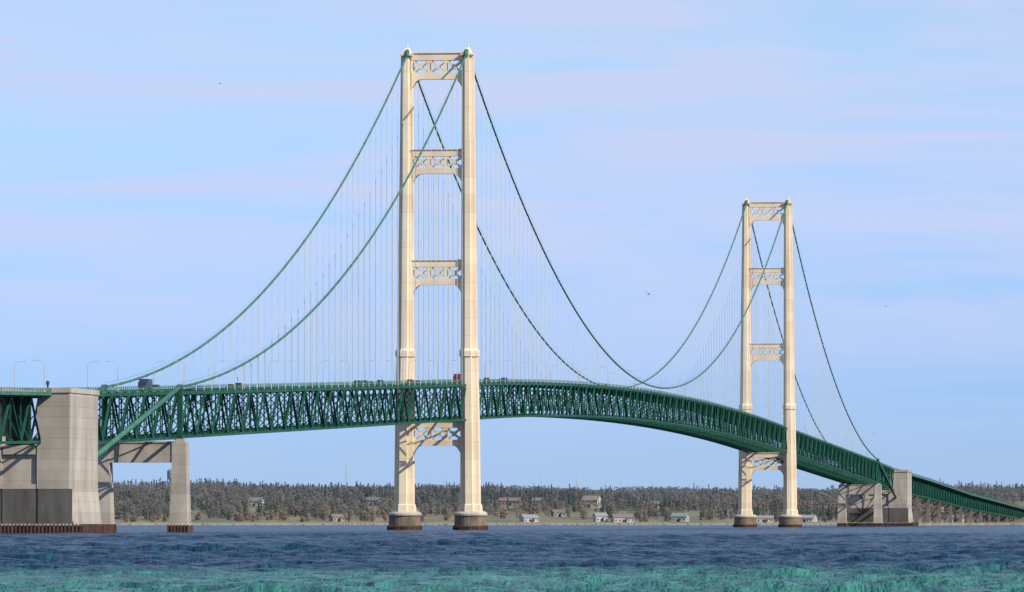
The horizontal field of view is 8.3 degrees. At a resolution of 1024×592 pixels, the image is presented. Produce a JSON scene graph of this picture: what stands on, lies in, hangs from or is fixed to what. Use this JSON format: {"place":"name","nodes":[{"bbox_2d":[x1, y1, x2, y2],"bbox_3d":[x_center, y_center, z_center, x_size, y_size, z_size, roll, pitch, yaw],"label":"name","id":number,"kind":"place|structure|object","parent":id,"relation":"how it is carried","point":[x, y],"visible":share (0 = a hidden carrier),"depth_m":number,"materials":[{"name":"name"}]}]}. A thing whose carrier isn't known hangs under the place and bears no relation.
{"place":"outdoors","nodes":[
{"label":"outdoors","id":0,"kind":"place"},
{"bbox_2d":[0,525,1023,591],"bbox_3d":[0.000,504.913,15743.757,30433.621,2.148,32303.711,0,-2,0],"label":"lake water","id":1,"kind":"structure","parent":0,"point":[496,558],"depth_m":494.35,"materials":[{"name":"blue liquid"}]},
{"bbox_2d":[0,41,1023,532],"bbox_3d":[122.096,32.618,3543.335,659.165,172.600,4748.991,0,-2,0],"label":"suspension bridge","id":2,"kind":"structure","parent":1,"relation":"in","point":[56,469],"depth_m":2446.84,"materials":[{"name":"green paint"}]},
{"bbox_2d":[32,360,45,391],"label":"street lamp","id":3,"kind":"object","parent":2,"relation":"attached to","point":[44,376],"visible":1,"depth_m":1731.62,"materials":[{"name":"metal"}]},
{"bbox_2d":[138,379,152,390],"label":"box truck","id":4,"kind":"object","parent":2,"relation":"on","point":[148,383],"visible":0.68,"depth_m":1884.98,"materials":[{"name":"paint"}]},
{"bbox_2d":[152,384,159,389],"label":"car","id":5,"kind":"object","parent":2,"relation":"on","point":[156,385],"visible":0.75,"depth_m":1901.04,"materials":[{"name":"paint"}]},
{"bbox_2d":[173,361,184,389],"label":"street lamp","id":6,"kind":"object","parent":2,"relation":"attached to","point":[184,373],"visible":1,"depth_m":1919.95,"materials":[{"name":"metal"}]},
{"bbox_2d":[234,383,241,387],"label":"car","id":7,"kind":"object","parent":2,"relation":"on","point":[236,385],"visible":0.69,"depth_m":2022.61,"materials":[{"name":"paint"}]},
{"bbox_2d":[453,374,459,382],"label":"box truck","id":8,"kind":"object","parent":2,"relation":"on","point":[456,377],"visible":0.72,"depth_m":2461.91,"materials":[{"name":"paint"}]},
{"bbox_2d":[0,0,1023,490],"label":"sky","id":9,"kind":"structure","parent":0,"point":[147,200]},
{"bbox_2d":[9,496,1023,524],"bbox_3d":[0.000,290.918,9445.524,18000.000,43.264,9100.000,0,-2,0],"label":"shore terrain","id":10,"kind":"structure","parent":0,"point":[513,519],"depth_m":5469.30,"materials":[{"name":"green plant"}]},
{"bbox_2d":[167,469,170,489],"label":"water tower","id":11,"kind":"structure","parent":10,"relation":"on","point":[169,474],"depth_m":5875.46,"materials":[{"name":"metal"}]},
{"bbox_2d":[329,515,344,521],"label":"walls","id":12,"kind":"structure","parent":10,"relation":"on","point":[331,518],"depth_m":5430.35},
{"bbox_2d":[329,513,343,516],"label":"roof","id":13,"kind":"structure","parent":12,"relation":"on","point":[336,515],"depth_m":5432.77,"materials":[{"name":"grey"}]},
{"bbox_2d":[366,500,380,505],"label":"walls","id":14,"kind":"structure","parent":10,"relation":"on","point":[373,504],"depth_m":5721.61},
{"bbox_2d":[365,496,379,501],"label":"roof","id":15,"kind":"structure","parent":14,"relation":"on","point":[373,499],"depth_m":5723.73,"materials":[{"name":"grey"}]},
{"bbox_2d":[498,501,520,505],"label":"walls","id":16,"kind":"structure","parent":10,"relation":"on","point":[511,502],"depth_m":5776.54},
{"bbox_2d":[498,497,521,500],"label":"roof","id":17,"kind":"structure","parent":16,"relation":"on","point":[510,499],"depth_m":5778.79,"materials":[{"name":"grey"}]},
{"bbox_2d":[2,522,1022,524],"bbox_3d":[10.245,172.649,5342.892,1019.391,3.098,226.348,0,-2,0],"label":"shore rocks","id":18,"kind":"object","parent":10,"relation":"on","point":[629,523],"visible":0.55,"depth_m":5410.38,"materials":[{"name":"grey stone"}]},
{"bbox_2d":[519,515,538,521],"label":"walls","id":19,"kind":"structure","parent":10,"relation":"on","point":[524,519],"depth_m":5438.72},
{"bbox_2d":[519,513,538,518],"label":"roof","id":20,"kind":"structure","parent":19,"relation":"on","point":[533,516],"depth_m":5441.02,"materials":[{"name":"grey"}]},
{"bbox_2d":[551,511,564,516],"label":"walls","id":21,"kind":"structure","parent":10,"relation":"on","point":[553,514],"depth_m":5563.27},
{"bbox_2d":[550,509,564,513],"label":"roof","id":22,"kind":"structure","parent":21,"relation":"on","point":[561,511],"depth_m":5565.39,"materials":[{"name":"grey"}]},
{"bbox_2d":[113,477,1023,521],"bbox_3d":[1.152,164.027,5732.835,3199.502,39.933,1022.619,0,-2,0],"label":"distant trees","id":23,"kind":"object","parent":10,"relation":"on","point":[228,497],"visible":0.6,"depth_m":5715.50,"materials":[{"name":"green plant"}]},
{"bbox_2d":[585,497,601,507],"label":"walls","id":24,"kind":"structure","parent":10,"relation":"on","point":[592,503],"depth_m":5747.22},
{"bbox_2d":[582,495,600,500],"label":"roof","id":25,"kind":"structure","parent":24,"relation":"on","point":[590,498],"depth_m":5750.17,"materials":[{"name":"grey"}]},
{"bbox_2d":[593,514,607,521],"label":"walls","id":26,"kind":"structure","parent":10,"relation":"on","point":[603,518],"depth_m":5448.22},
{"bbox_2d":[592,512,607,515],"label":"roof","id":27,"kind":"structure","parent":26,"relation":"on","point":[600,514],"depth_m":5450.21,"materials":[{"name":"grey"}]},
{"bbox_2d":[611,516,633,521],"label":"walls","id":28,"kind":"structure","parent":10,"relation":"on","point":[621,519],"depth_m":5438.38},
{"bbox_2d":[610,513,634,518],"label":"roof","id":29,"kind":"structure","parent":28,"relation":"on","point":[626,516],"depth_m":5440.50,"materials":[{"name":"grey"}]},
{"bbox_2d":[672,515,688,521],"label":"walls","id":30,"kind":"structure","parent":10,"relation":"on","point":[682,518],"depth_m":5452.08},
{"bbox_2d":[671,512,689,516],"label":"roof","id":31,"kind":"structure","parent":30,"relation":"on","point":[677,514],"depth_m":5453.31,"materials":[{"name":"metal"}]},
{"bbox_2d":[756,519,772,522],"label":"walls","id":32,"kind":"structure","parent":10,"relation":"on","point":[768,521],"depth_m":5454.92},
{"bbox_2d":[756,514,773,518],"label":"roof","id":33,"kind":"structure","parent":32,"relation":"on","point":[760,516],"depth_m":5457.07,"materials":[{"name":"grey"}]},
{"bbox_2d":[801,516,816,521],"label":"walls","id":34,"kind":"structure","parent":10,"relation":"on","point":[809,519],"depth_m":5470.56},
{"bbox_2d":[801,514,817,517],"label":"roof","id":35,"kind":"structure","parent":34,"relation":"on","point":[807,516],"depth_m":5472.58,"materials":[{"name":"grey"}]},
{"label":"walls","id":36,"kind":"object","parent":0,"visible":0},
{"bbox_2d":[248,497,264,501],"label":"roof","id":37,"kind":"structure","parent":36,"relation":"on","point":[256,499],"depth_m":5685.79,"materials":[{"name":"grey"}]}
]}

